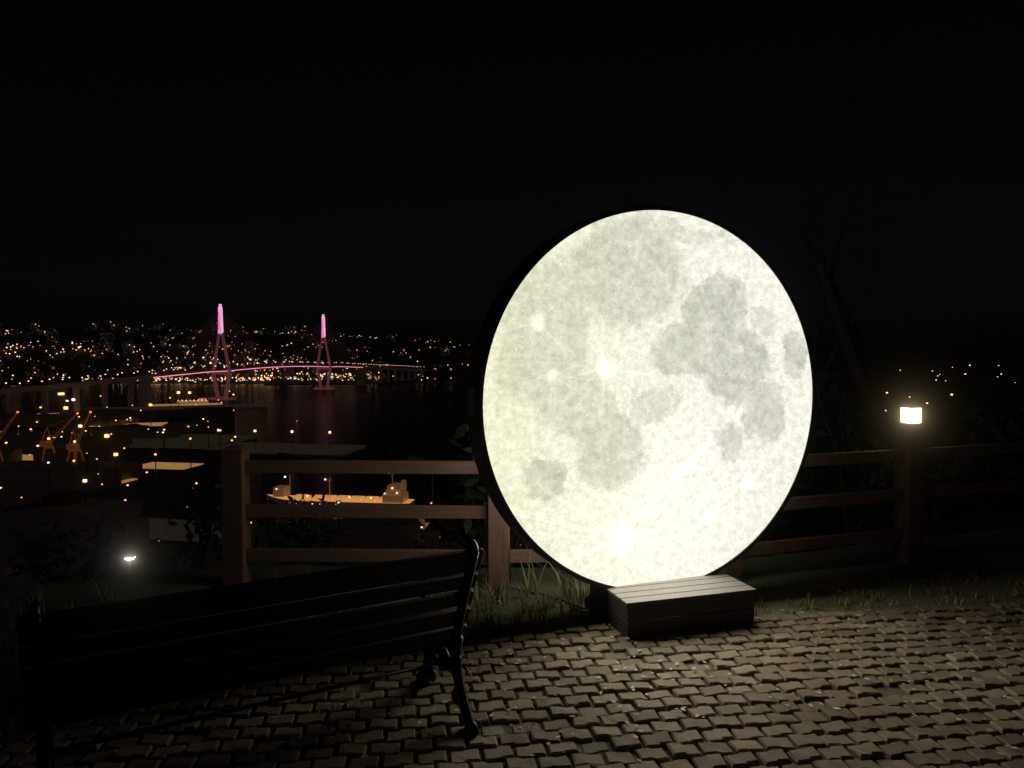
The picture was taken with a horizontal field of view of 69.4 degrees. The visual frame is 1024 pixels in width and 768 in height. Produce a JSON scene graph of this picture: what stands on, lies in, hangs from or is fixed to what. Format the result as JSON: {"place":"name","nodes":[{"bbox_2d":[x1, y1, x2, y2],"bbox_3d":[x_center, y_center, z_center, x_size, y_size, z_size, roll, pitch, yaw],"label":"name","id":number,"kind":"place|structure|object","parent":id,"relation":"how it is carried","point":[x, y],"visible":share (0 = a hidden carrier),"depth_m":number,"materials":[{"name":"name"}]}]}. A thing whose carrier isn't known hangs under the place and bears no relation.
{"place":"outdoors","nodes":[
{"label":"outdoors","id":0,"kind":"place"},
{"bbox_2d":[0,413,18,460],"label":"port crane","id":1,"kind":"object","parent":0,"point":[14,416],"visible":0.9,"depth_m":630.79,"materials":[{"name":"brown paint"}]},
{"bbox_2d":[40,414,78,461],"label":"port crane","id":2,"kind":"object","parent":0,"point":[46,444],"visible":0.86,"depth_m":637.59,"materials":[{"name":"brown paint"}]},
{"bbox_2d":[66,413,91,460],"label":"port crane","id":3,"kind":"object","parent":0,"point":[75,448],"visible":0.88,"depth_m":615.97,"materials":[{"name":"brown paint"}]},
{"bbox_2d":[17,335,368,502],"bbox_3d":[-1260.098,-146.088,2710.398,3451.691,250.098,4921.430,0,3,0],"label":"city lights","id":4,"kind":"object","parent":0,"point":[179,380],"depth_m":1011.71},
{"bbox_2d":[0,382,486,524],"bbox_3d":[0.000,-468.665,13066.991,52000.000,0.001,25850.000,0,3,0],"label":"water","id":5,"kind":"structure","parent":0,"point":[379,421],"depth_m":1094.96,"materials":[{"name":"black liquid"}]},
{"bbox_2d":[177,398,207,402],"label":"moored vessel","id":6,"kind":"object","parent":5,"relation":"in","point":[201,400],"visible":0.93,"depth_m":1480.72,"materials":[{"name":"brown paint"}]},
{"bbox_2d":[208,304,334,399],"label":"bridge towers","id":7,"kind":"structure","parent":5,"relation":"on","point":[228,373],"depth_m":1568.53,"materials":[{"name":"pink metal"}]},
{"bbox_2d":[267,495,414,504],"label":"ship hull","id":8,"kind":"object","parent":5,"relation":"on","point":[278,500],"visible":0.25,"depth_m":471.37,"materials":[{"name":"black metal"}]},
{"bbox_2d":[267,494,414,503],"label":"ship deck","id":9,"kind":"structure","parent":8,"relation":"attached to","point":[346,498],"depth_m":474.78,"materials":[{"name":"orange metal"}]},
{"bbox_2d":[138,310,359,375],"bbox_3d":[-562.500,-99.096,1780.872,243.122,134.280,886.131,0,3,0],"label":"bridge cables","id":10,"kind":"object","parent":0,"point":[315,329],"visible":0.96,"depth_m":1608.32,"materials":[{"name":"purple metal"}]},
{"bbox_2d":[0,403,520,544],"bbox_3d":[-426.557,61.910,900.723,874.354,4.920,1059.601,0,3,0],"label":"port lit yard","id":11,"kind":"structure","parent":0,"point":[169,465],"depth_m":653.45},
{"bbox_2d":[273,474,407,502],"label":"ship house and masts","id":12,"kind":"structure","parent":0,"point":[390,495],"depth_m":469.31},
{"bbox_2d":[0,324,1015,527],"bbox_3d":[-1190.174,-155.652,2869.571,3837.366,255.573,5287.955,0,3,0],"label":"orange city lights","id":13,"kind":"object","parent":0,"point":[107,435],"visible":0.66,"depth_m":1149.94},
{"bbox_2d":[0,601,1023,767],"bbox_3d":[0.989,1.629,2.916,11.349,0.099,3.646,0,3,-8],"label":"paving","id":14,"kind":"structure","parent":0,"point":[806,741],"depth_m":3.59,"materials":[{"name":"grey stone"}]},
{"bbox_2d":[29,539,478,767],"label":"bench iron ends","id":15,"kind":"object","parent":14,"relation":"on","point":[46,751],"visible":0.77,"depth_m":3.27,"materials":[{"name":"black metal"}]},
{"bbox_2d":[16,548,483,732],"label":"bench slats","id":16,"kind":"object","parent":15,"relation":"attached to","point":[79,690],"visible":0.95,"depth_m":2.90,"materials":[{"name":"brown wood"}]},
{"bbox_2d":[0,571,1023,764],"bbox_3d":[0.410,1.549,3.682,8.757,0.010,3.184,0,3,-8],"label":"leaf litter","id":17,"kind":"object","parent":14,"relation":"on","point":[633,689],"visible":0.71,"depth_m":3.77,"materials":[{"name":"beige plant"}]},
{"bbox_2d":[603,589,753,637],"bbox_3d":[1.060,1.414,4.721,0.880,0.194,0.360,-1,3,-17],"label":"step frame","id":18,"kind":"object","parent":14,"relation":"on","point":[667,617],"visible":0.73,"depth_m":4.55,"materials":[{"name":"wood"}]},
{"bbox_2d":[602,573,756,606],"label":"step top boards","id":19,"kind":"object","parent":18,"relation":"on","point":[698,587],"visible":0.94,"depth_m":4.66,"materials":[{"name":"grey wood"}]},
{"bbox_2d":[0,330,1023,655],"bbox_3d":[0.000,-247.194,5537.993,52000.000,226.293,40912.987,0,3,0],"label":"ground","id":20,"kind":"structure","parent":0,"point":[974,380],"depth_m":451.29,"materials":[{"name":"soil"}]},
{"bbox_2d":[125,553,136,575],"bbox_3d":[-13.600,10.194,26.470,0.480,8.382,0.468,0,3,0],"label":"lamp post","id":21,"kind":"object","parent":20,"relation":"on","point":[131,555],"visible":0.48,"depth_m":26.27,"materials":[{"name":"grey metal"}]},
{"bbox_2d":[6,368,423,413],"bbox_3d":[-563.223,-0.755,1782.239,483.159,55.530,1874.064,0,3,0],"label":"bridge piers","id":22,"kind":"structure","parent":20,"relation":"on","point":[145,397],"depth_m":1316.22,"materials":[{"name":"grey concrete"}]},
{"bbox_2d":[0,365,426,393],"bbox_3d":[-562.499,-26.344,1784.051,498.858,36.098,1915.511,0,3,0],"label":"bridge deck","id":23,"kind":"structure","parent":22,"relation":"on","point":[44,387],"depth_m":1307.91,"materials":[{"name":"pink metal"}]},
{"bbox_2d":[153,366,362,377],"bbox_3d":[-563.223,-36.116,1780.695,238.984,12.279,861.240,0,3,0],"label":"bridge deck leds","id":24,"kind":"object","parent":23,"relation":"on","point":[253,368],"visible":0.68,"depth_m":1658.57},
{"bbox_2d":[0,392,432,565],"bbox_3d":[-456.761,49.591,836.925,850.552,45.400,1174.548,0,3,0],"label":"port light masts","id":25,"kind":"object","parent":20,"relation":"on","point":[87,478],"visible":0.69,"depth_m":522.72,"materials":[{"name":"grey metal"}]},
{"bbox_2d":[83,404,365,542],"bbox_3d":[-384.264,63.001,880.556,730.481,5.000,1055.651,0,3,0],"label":"port quays","id":26,"kind":"object","parent":20,"relation":"on","point":[157,529],"visible":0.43,"depth_m":772.75,"materials":[{"name":"concrete"}]},
{"bbox_2d":[0,321,476,383],"bbox_3d":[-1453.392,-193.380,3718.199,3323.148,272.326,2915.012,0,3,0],"label":"city buildings","id":27,"kind":"structure","parent":20,"relation":"on","point":[106,337],"depth_m":3079.97,"materials":[{"name":"grey"}]},
{"bbox_2d":[0,408,486,587],"bbox_3d":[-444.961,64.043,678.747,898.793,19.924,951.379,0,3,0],"label":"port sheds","id":28,"kind":"object","parent":20,"relation":"on","point":[27,482],"visible":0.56,"depth_m":391.30,"materials":[{"name":"grey metal"}]},
{"bbox_2d":[333,518,428,529],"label":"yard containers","id":29,"kind":"object","parent":20,"relation":"on","point":[422,521],"visible":0.03,"depth_m":416.53,"materials":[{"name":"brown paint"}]},
{"bbox_2d":[0,539,1023,755],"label":"grass tufts","id":30,"kind":"object","parent":20,"relation":"on","point":[583,593],"visible":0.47,"depth_m":5.06,"materials":[{"name":"green plant"}]},
{"bbox_2d":[0,371,1023,589],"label":"slope shrub","id":31,"kind":"object","parent":20,"relation":"on","point":[991,427],"depth_m":9.58,"materials":[{"name":"plant"}]},
{"bbox_2d":[508,548,589,608],"bbox_3d":[0.281,1.354,5.159,0.788,0.296,0.071,2,3,42],"label":"cable","id":32,"kind":"object","parent":20,"relation":"on","point":[535,592],"visible":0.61,"depth_m":5.28,"materials":[{"name":"black rubber"}]},
{"bbox_2d":[219,425,925,589],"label":"fence posts","id":33,"kind":"object","parent":20,"relation":"on","point":[909,479],"visible":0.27,"depth_m":5.45,"materials":[{"name":"brown wood"}]},
{"bbox_2d":[245,442,1023,562],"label":"fence rails","id":34,"kind":"object","parent":33,"relation":"attached to","point":[458,511],"visible":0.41,"depth_m":5.48,"materials":[{"name":"brown wood"}]},
{"bbox_2d":[896,401,925,425],"bbox_3d":[3.300,0.240,6.116,0.160,0.203,0.160,-1,3,-19],"label":"fence lamp frame","id":35,"kind":"object","parent":33,"relation":"on","point":[910,404],"visible":0.98,"depth_m":6.07,"materials":[{"name":"black metal"}]},
{"bbox_2d":[901,407,920,422],"bbox_3d":[3.300,0.256,6.117,0.106,0.121,0.106,-1,3,-19],"label":"lamp","id":36,"kind":"object","parent":35,"relation":"in","point":[910,415],"visible":0.86,"depth_m":6.08,"materials":[{"name":"white glass"}]},
{"bbox_2d":[579,585,608,623],"bbox_3d":[0.930,1.359,4.952,0.960,0.353,0.220,-1,3,-20],"label":"support bracket","id":37,"kind":"object","parent":20,"relation":"on","point":[594,603],"visible":0.26,"depth_m":4.77,"materials":[{"name":"black metal"}]},
{"bbox_2d":[467,205,815,588],"bbox_3d":[0.933,0.107,4.888,2.508,2.508,0.234,-1,3,-20],"label":"moon frame rim","id":38,"kind":"object","parent":20,"relation":"on","point":[493,317],"visible":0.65,"depth_m":4.52,"materials":[{"name":"black metal"}]},
{"bbox_2d":[483,210,811,585],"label":"illuminated moon","id":39,"kind":"object","parent":38,"relation":"attached to","point":[647,400],"visible":0.95,"depth_m":4.75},
{"bbox_2d":[604,0,1019,501],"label":"bare tree","id":40,"kind":"object","parent":20,"relation":"on","point":[831,295],"visible":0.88,"depth_m":10.63,"materials":[{"name":"grey plant"}]},
{"bbox_2d":[0,0,1023,354],"label":"sky","id":41,"kind":"structure","parent":0,"point":[377,168],"materials":[{"name":"black"}]}
]}

